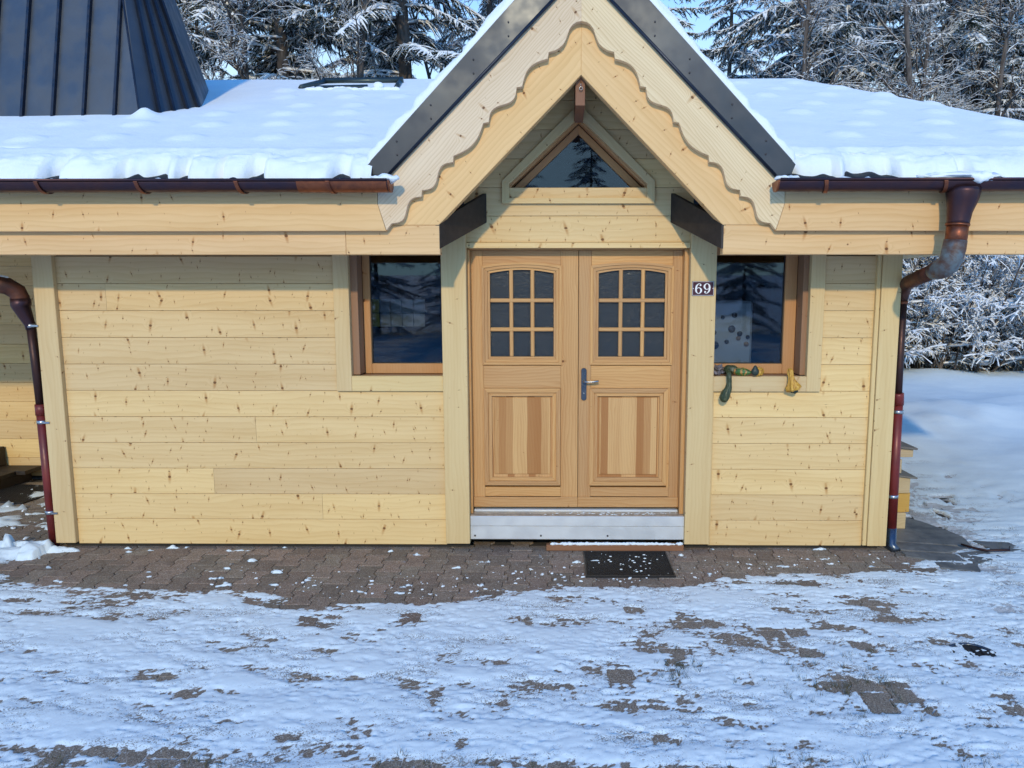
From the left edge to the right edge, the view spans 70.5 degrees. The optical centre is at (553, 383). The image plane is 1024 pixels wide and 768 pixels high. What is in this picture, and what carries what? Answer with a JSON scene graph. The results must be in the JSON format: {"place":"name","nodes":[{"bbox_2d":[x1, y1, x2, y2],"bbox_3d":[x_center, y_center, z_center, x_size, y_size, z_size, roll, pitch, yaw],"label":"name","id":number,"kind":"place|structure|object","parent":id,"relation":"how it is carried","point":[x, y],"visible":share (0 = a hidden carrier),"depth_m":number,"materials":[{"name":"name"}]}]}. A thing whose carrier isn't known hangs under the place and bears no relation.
{"place":"outdoors","nodes":[
{"label":"outdoors","id":0,"kind":"place"},
{"bbox_2d":[0,358,1023,767],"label":"snow","id":1,"kind":"structure","parent":0,"point":[962,430],"depth_m":4.13,"materials":[{"name":"white snow"}]},
{"bbox_2d":[176,0,235,79],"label":"bare tree","id":2,"kind":"object","parent":1,"relation":"on","point":[196,27],"visible":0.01,"depth_m":19.07,"materials":[{"name":"grey plant"}]},
{"bbox_2d":[175,0,259,78],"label":"spruce","id":3,"kind":"object","parent":1,"relation":"on","point":[209,37],"visible":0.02,"depth_m":18.64,"materials":[{"name":"grey plant"}]},
{"bbox_2d":[179,0,324,79],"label":"bare tree","id":4,"kind":"object","parent":1,"relation":"on","point":[233,52],"visible":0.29,"depth_m":16.37,"materials":[{"name":"grey plant"}]},
{"bbox_2d":[179,0,347,79],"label":"spruce","id":5,"kind":"object","parent":1,"relation":"on","point":[199,15],"visible":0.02,"depth_m":20.13,"materials":[{"name":"grey plant"}]},
{"bbox_2d":[177,0,394,79],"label":"spruce","id":6,"kind":"object","parent":1,"relation":"on","point":[274,62],"visible":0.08,"depth_m":19.31,"materials":[{"name":"grey plant"}]},
{"bbox_2d":[247,0,343,78],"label":"spruce","id":7,"kind":"object","parent":1,"relation":"on","point":[331,50],"visible":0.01,"depth_m":26.20,"materials":[{"name":"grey plant"}]},
{"bbox_2d":[295,0,420,79],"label":"bare tree","id":8,"kind":"object","parent":1,"relation":"on","point":[360,68],"visible":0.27,"depth_m":17.27,"materials":[{"name":"grey plant"}]},
{"bbox_2d":[299,14,431,78],"bbox_3d":[-6.780,-11.556,24.752,8.198,20.943,8.064,2,8,18],"label":"spruce","id":9,"kind":"object","parent":1,"relation":"on","point":[342,61],"visible":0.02,"depth_m":24.14,"materials":[{"name":"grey plant"}]},
{"bbox_2d":[264,0,485,78],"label":"spruce","id":10,"kind":"object","parent":1,"relation":"on","point":[401,49],"visible":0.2,"depth_m":19.12,"materials":[{"name":"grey plant"}]},
{"bbox_2d":[369,0,488,78],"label":"bare tree","id":11,"kind":"object","parent":1,"relation":"on","point":[411,11],"visible":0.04,"depth_m":22.63,"materials":[{"name":"grey plant"}]},
{"bbox_2d":[421,0,502,70],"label":"spruce","id":12,"kind":"object","parent":1,"relation":"on","point":[487,9],"visible":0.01,"depth_m":25.78,"materials":[{"name":"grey plant"}]},
{"bbox_2d":[668,0,722,69],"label":"spruce","id":13,"kind":"object","parent":1,"relation":"on","point":[684,24],"visible":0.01,"depth_m":23.32,"materials":[{"name":"grey plant"}]},
{"bbox_2d":[694,0,769,78],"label":"spruce","id":14,"kind":"object","parent":1,"relation":"on","point":[734,61],"visible":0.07,"depth_m":27.17,"materials":[{"name":"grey plant"}]},
{"bbox_2d":[730,0,913,268],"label":"bare tree","id":15,"kind":"object","parent":1,"relation":"on","point":[806,67],"visible":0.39,"depth_m":16.64,"materials":[{"name":"grey plant"}]},
{"bbox_2d":[700,0,962,363],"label":"spruce","id":16,"kind":"object","parent":1,"relation":"on","point":[774,44],"visible":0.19,"depth_m":18.77,"materials":[{"name":"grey plant"}]},
{"bbox_2d":[811,1,905,86],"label":"spruce","id":17,"kind":"object","parent":1,"relation":"on","point":[874,23],"visible":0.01,"depth_m":23.37,"materials":[{"name":"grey plant"}]},
{"bbox_2d":[723,0,996,352],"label":"spruce","id":18,"kind":"object","parent":1,"relation":"on","point":[785,59],"visible":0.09,"depth_m":20.73,"materials":[{"name":"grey plant"}]},
{"bbox_2d":[809,0,989,368],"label":"bare tree","id":19,"kind":"object","parent":1,"relation":"on","point":[909,77],"visible":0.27,"depth_m":16.92,"materials":[{"name":"grey plant"}]},
{"bbox_2d":[848,0,988,112],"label":"bare tree","id":20,"kind":"object","parent":1,"relation":"on","point":[919,39],"visible":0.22,"depth_m":17.31,"materials":[{"name":"grey plant"}]},
{"bbox_2d":[902,256,941,295],"bbox_3d":[7.590,-2.838,19.186,6.815,5.100,4.548,6,10,41],"label":"shrub","id":21,"kind":"object","parent":1,"relation":"on","point":[910,272],"depth_m":17.48,"materials":[{"name":"grey plant"}]},
{"bbox_2d":[835,0,1023,360],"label":"spruce","id":22,"kind":"object","parent":1,"relation":"on","point":[975,36],"visible":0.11,"depth_m":20.05,"materials":[{"name":"grey plant"}]},
{"bbox_2d":[902,257,983,364],"bbox_3d":[8.299,-1.913,17.755,4.154,3.483,3.543,7,10,44],"label":"shrub","id":23,"kind":"object","parent":1,"relation":"on","point":[936,299],"visible":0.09,"depth_m":16.47,"materials":[{"name":"grey plant"}]},
{"bbox_2d":[903,256,1000,368],"bbox_3d":[9.410,-1.937,18.657,4.291,3.598,3.660,-1,7,-6],"label":"shrub","id":24,"kind":"object","parent":1,"relation":"on","point":[923,317],"visible":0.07,"depth_m":17.81,"materials":[{"name":"grey plant"}]},
{"bbox_2d":[902,255,1005,369],"bbox_3d":[7.450,-2.538,17.166,6.550,4.902,4.371,-1,7,-5],"label":"shrub","id":25,"kind":"object","parent":1,"relation":"on","point":[942,310],"visible":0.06,"depth_m":16.51,"materials":[{"name":"grey plant"}]},
{"bbox_2d":[895,0,1023,118],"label":"spruce","id":26,"kind":"object","parent":1,"relation":"on","point":[982,66],"visible":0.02,"depth_m":21.95,"materials":[{"name":"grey plant"}]},
{"bbox_2d":[902,255,1023,372],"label":"shrub","id":27,"kind":"object","parent":1,"relation":"on","point":[940,362],"visible":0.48,"depth_m":16.98,"materials":[{"name":"grey plant"}]},
{"bbox_2d":[902,255,1023,372],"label":"shrub","id":28,"kind":"object","parent":1,"relation":"on","point":[993,356],"visible":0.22,"depth_m":16.70,"materials":[{"name":"grey plant"}]},
{"bbox_2d":[903,0,1023,368],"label":"bare tree","id":29,"kind":"object","parent":1,"relation":"on","point":[999,89],"visible":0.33,"depth_m":18.57,"materials":[{"name":"grey plant"}]},
{"bbox_2d":[905,255,1023,370],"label":"shrub","id":30,"kind":"object","parent":1,"relation":"on","point":[995,361],"visible":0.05,"depth_m":18.50,"materials":[{"name":"grey plant"}]},
{"bbox_2d":[905,255,1023,369],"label":"shrub","id":31,"kind":"object","parent":1,"relation":"on","point":[994,266],"depth_m":17.59,"materials":[{"name":"grey plant"}]},
{"bbox_2d":[913,255,1023,367],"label":"shrub","id":32,"kind":"object","parent":1,"relation":"on","point":[1014,257],"visible":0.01,"depth_m":18.74,"materials":[{"name":"grey plant"}]},
{"bbox_2d":[927,19,1023,369],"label":"spruce","id":33,"kind":"object","parent":1,"relation":"on","point":[1009,58],"visible":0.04,"depth_m":19.42,"materials":[{"name":"grey plant"}]},
{"bbox_2d":[933,0,1023,117],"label":"spruce","id":34,"kind":"object","parent":1,"relation":"on","point":[1020,18],"visible":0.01,"depth_m":24.64,"materials":[{"name":"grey plant"}]},
{"bbox_2d":[941,259,1023,370],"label":"shrub","id":35,"kind":"object","parent":1,"relation":"on","point":[1017,324],"visible":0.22,"depth_m":17.32,"materials":[{"name":"grey plant"}]},
{"bbox_2d":[961,543,1010,551],"bbox_3d":[3.545,1.344,5.923,0.360,0.048,0.102,3,8,21],"label":"fallen branch","id":36,"kind":"object","parent":1,"relation":"on","point":[989,550],"visible":1,"depth_m":5.88,"materials":[{"name":"brown wood"}]},
{"bbox_2d":[952,256,1023,366],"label":"shrub","id":37,"kind":"object","parent":1,"relation":"on","point":[1010,316],"visible":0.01,"depth_m":18.63,"materials":[{"name":"grey plant"}]},
{"bbox_2d":[981,259,1023,370],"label":"shrub","id":38,"kind":"object","parent":1,"relation":"on","point":[1006,282],"visible":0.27,"depth_m":17.29,"materials":[{"name":"grey plant"}]},
{"bbox_2d":[997,260,1023,344],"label":"shrub","id":39,"kind":"object","parent":1,"relation":"on","point":[1011,295],"visible":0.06,"depth_m":18.02,"materials":[{"name":"grey plant"}]},
{"bbox_2d":[0,478,1023,767],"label":"pavement","id":40,"kind":"structure","parent":0,"point":[342,574],"depth_m":5.32,"materials":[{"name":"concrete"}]},
{"bbox_2d":[0,446,40,489],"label":"side step","id":41,"kind":"object","parent":40,"relation":"on","point":[11,475],"visible":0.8,"depth_m":8.02,"materials":[{"name":"brown wood"}]},
{"bbox_2d":[0,484,43,503],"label":"entrance mat","id":42,"kind":"object","parent":40,"relation":"on","point":[14,494],"visible":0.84,"depth_m":7.61,"materials":[{"name":"black rubber"}]},
{"bbox_2d":[6,489,885,598],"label":"snow crumbs","id":43,"kind":"object","parent":40,"relation":"on","point":[24,538],"visible":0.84,"depth_m":5.42,"materials":[{"name":"white snow"}]},
{"bbox_2d":[0,0,1023,551],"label":"wooden chalet","id":44,"kind":"object","parent":40,"relation":"on","point":[564,210],"visible":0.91,"depth_m":5.84,"materials":[{"name":"brown wood"}]},
{"bbox_2d":[0,0,208,116],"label":"turret","id":45,"kind":"object","parent":44,"relation":"attached to","point":[91,57],"visible":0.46,"depth_m":7.03,"materials":[{"name":"grey metal"}]},
{"bbox_2d":[304,82,400,89],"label":"skylight snow","id":46,"kind":"structure","parent":44,"relation":"on","point":[378,85],"depth_m":8.76,"materials":[{"name":"white snow"}]},
{"bbox_2d":[349,255,442,374],"bbox_3d":[-1.168,-0.555,5.932,0.930,1.200,0.312,0,7,0],"label":"window","id":47,"kind":"structure","parent":44,"relation":"in","point":[360,273],"depth_m":5.94,"materials":[{"name":"brown wood"}]},
{"bbox_2d":[372,299,424,326],"bbox_3d":[-1.357,-0.614,6.252,0.486,0.235,0.015,0,7,0],"label":"tiled splashback","id":48,"kind":"object","parent":44,"relation":"attached to","point":[392,312],"visible":0.88,"depth_m":6.25,"materials":[{"name":"white tile"}]},
{"bbox_2d":[0,0,1023,178],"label":"roof snow","id":49,"kind":"structure","parent":44,"relation":"on","point":[254,128],"depth_m":5.80,"materials":[{"name":"white snow"}]},
{"bbox_2d":[35,171,1004,183],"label":"gutter snow","id":50,"kind":"structure","parent":44,"relation":"on","point":[979,177],"depth_m":4.85,"materials":[{"name":"white snow"}]},
{"bbox_2d":[471,250,578,506],"bbox_3d":[-0.220,-0.025,5.963,0.894,2.120,0.077,0,7,0],"label":"door leaf","id":51,"kind":"structure","parent":44,"relation":"in","point":[522,429],"depth_m":5.94,"materials":[{"name":"brown wood"}]},
{"bbox_2d":[502,109,654,203],"bbox_3d":[0.193,-1.792,5.693,1.191,0.749,0.208,0,7,0],"label":"triangular window","id":52,"kind":"structure","parent":44,"relation":"in","point":[589,124],"depth_m":5.63,"materials":[{"name":"brown wood"}]},
{"bbox_2d":[530,512,682,545],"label":"threshold snow","id":53,"kind":"structure","parent":44,"relation":"on","point":[608,543],"depth_m":5.96,"materials":[{"name":"white snow"}]},
{"bbox_2d":[578,250,682,506],"bbox_3d":[0.621,-0.021,5.933,0.838,2.120,0.123,0,7,0],"label":"door leaf","id":54,"kind":"structure","parent":44,"relation":"in","point":[628,407],"depth_m":5.94,"materials":[{"name":"brown wood"}]},
{"bbox_2d":[692,281,713,295],"bbox_3d":[1.175,-0.750,5.683,0.173,0.114,0.010,0,7,0],"label":"house number plate","id":55,"kind":"object","parent":44,"relation":"attached to","point":[702,288],"visible":1,"depth_m":5.68,"materials":[{"name":"metal"}]},
{"bbox_2d":[714,364,724,374],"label":"withered leaves","id":56,"kind":"object","parent":44,"relation":"on","point":[718,369],"visible":0.98,"depth_m":5.82,"materials":[{"name":"grey plant"}]},
{"bbox_2d":[719,369,731,402],"bbox_3d":[1.375,0.016,5.785,0.096,0.258,0.128,0,7,0],"label":"gourd","id":57,"kind":"object","parent":44,"relation":"hanging from","point":[724,397],"visible":1,"depth_m":5.74,"materials":[{"name":"green food"}]},
{"bbox_2d":[723,365,736,373],"bbox_3d":[1.444,-0.117,5.874,0.134,0.076,0.077,4,8,27],"label":"gourd","id":58,"kind":"object","parent":44,"relation":"on","point":[731,368],"visible":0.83,"depth_m":5.85,"materials":[{"name":"green food"}]},
{"bbox_2d":[714,300,752,362],"bbox_3d":[1.472,0.193,6.626,0.500,1.900,0.578,0,7,0],"label":"curtain","id":59,"kind":"object","parent":44,"relation":"on","point":[733,327],"visible":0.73,"depth_m":6.26,"materials":[{"name":"white fabric"}]},
{"bbox_2d":[733,367,750,375],"bbox_3d":[1.518,-0.099,5.828,0.164,0.068,0.069,4,8,29],"label":"gourd","id":60,"kind":"object","parent":44,"relation":"on","point":[738,371],"visible":1,"depth_m":5.80,"materials":[{"name":"green food"}]},
{"bbox_2d":[751,365,763,376],"bbox_3d":[1.641,-0.106,5.797,0.080,0.094,0.137,5,9,35],"label":"gourd","id":61,"kind":"object","parent":44,"relation":"on","point":[757,371],"visible":1,"depth_m":5.76,"materials":[{"name":"food"}]},
{"bbox_2d":[714,247,809,375],"bbox_3d":[1.567,-0.552,5.908,0.940,1.200,0.312,0,7,0],"label":"window","id":62,"kind":"structure","parent":44,"relation":"in","point":[793,266],"depth_m":5.91,"materials":[{"name":"brown wood"}]},
{"bbox_2d":[785,368,801,393],"bbox_3d":[1.914,-0.024,5.765,0.129,0.210,0.117,0,7,0],"label":"gourd","id":63,"kind":"object","parent":44,"relation":"hanging from","point":[793,386],"visible":1,"depth_m":5.74,"materials":[{"name":"yellow food"}]},
{"bbox_2d":[583,551,675,577],"bbox_3d":[0.578,1.407,5.659,0.675,0.016,0.520,0,7,0],"label":"doormat","id":64,"kind":"object","parent":40,"relation":"on","point":[660,567],"visible":1,"depth_m":5.62,"materials":[{"name":"black rubber"}]},
{"bbox_2d":[591,551,662,571],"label":"snow","id":65,"kind":"structure","parent":64,"relation":"on","point":[633,562],"depth_m":5.68,"materials":[{"name":"white snow"}]},
{"bbox_2d":[948,643,1005,664],"bbox_3d":[2.460,1.608,4.226,0.322,0.026,0.322,-3,12,1],"label":"drain cover","id":66,"kind":"object","parent":40,"relation":"on","point":[971,647],"visible":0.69,"depth_m":4.30,"materials":[{"name":"black metal"}]},
{"bbox_2d":[176,0,1013,100],"label":"sky","id":67,"kind":"structure","parent":0,"point":[703,22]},
{"bbox_2d":[766,22,796,77],"bbox_3d":[7.272,-5.945,22.865,4.749,11.154,4.875,-3,8,-19],"label":"spruce","id":68,"kind":"object","parent":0,"point":[787,49],"visible":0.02,"depth_m":22.33,"materials":[{"name":"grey plant"}]},
{"bbox_2d":[896,517,1023,571],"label":"stone path","id":69,"kind":"structure","parent":0,"point":[920,540],"depth_m":6.04,"materials":[{"name":"grey stone slabs"}]},
{"bbox_2d":[897,512,905,528],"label":"timber block","id":70,"kind":"structure","parent":69,"relation":"on","point":[901,517],"depth_m":6.48,"materials":[{"name":"beige wood"}]},
{"bbox_2d":[898,493,909,511],"bbox_3d":[3.006,1.047,6.600,0.370,0.178,0.240,0,7,0],"label":"timber board","id":71,"kind":"object","parent":70,"relation":"on","point":[903,501],"visible":0.22,"depth_m":6.48,"materials":[{"name":"yellow wood"}]},
{"bbox_2d":[899,477,909,492],"bbox_3d":[2.999,0.880,6.588,0.355,0.153,0.300,0,7,0],"label":"timber box","id":72,"kind":"object","parent":71,"relation":"on","point":[904,485],"visible":0.24,"depth_m":6.44,"materials":[{"name":"beige wood"}]},
{"bbox_2d":[899,469,917,478],"bbox_3d":[3.027,0.793,6.567,0.410,0.016,0.320,7,7,0],"label":"grey plank","id":73,"kind":"object","parent":72,"relation":"on","point":[904,474],"visible":0.28,"depth_m":6.45,"materials":[{"name":"grey wood"}]},
{"bbox_3d":[2.961,0.716,6.578,0.280,0.125,0.280,0,7,0],"label":"timber crate","id":74,"kind":"object","parent":73,"relation":"on","visible":0},
{"bbox_2d":[900,449,912,456],"bbox_3d":[3.004,0.591,6.551,0.365,0.080,0.300,0,7,0],"label":"bench board","id":75,"kind":"object","parent":74,"relation":"on","point":[906,452],"visible":0.22,"depth_m":6.40,"materials":[{"name":"beige wood"}]},
{"bbox_2d":[901,441,917,449],"bbox_3d":[3.017,0.533,6.539,0.390,0.019,0.350,6,7,0],"label":"lid board","id":76,"kind":"object","parent":75,"relation":"on","point":[904,445],"visible":0.24,"depth_m":6.39,"materials":[{"name":"grey wood"}]}
]}

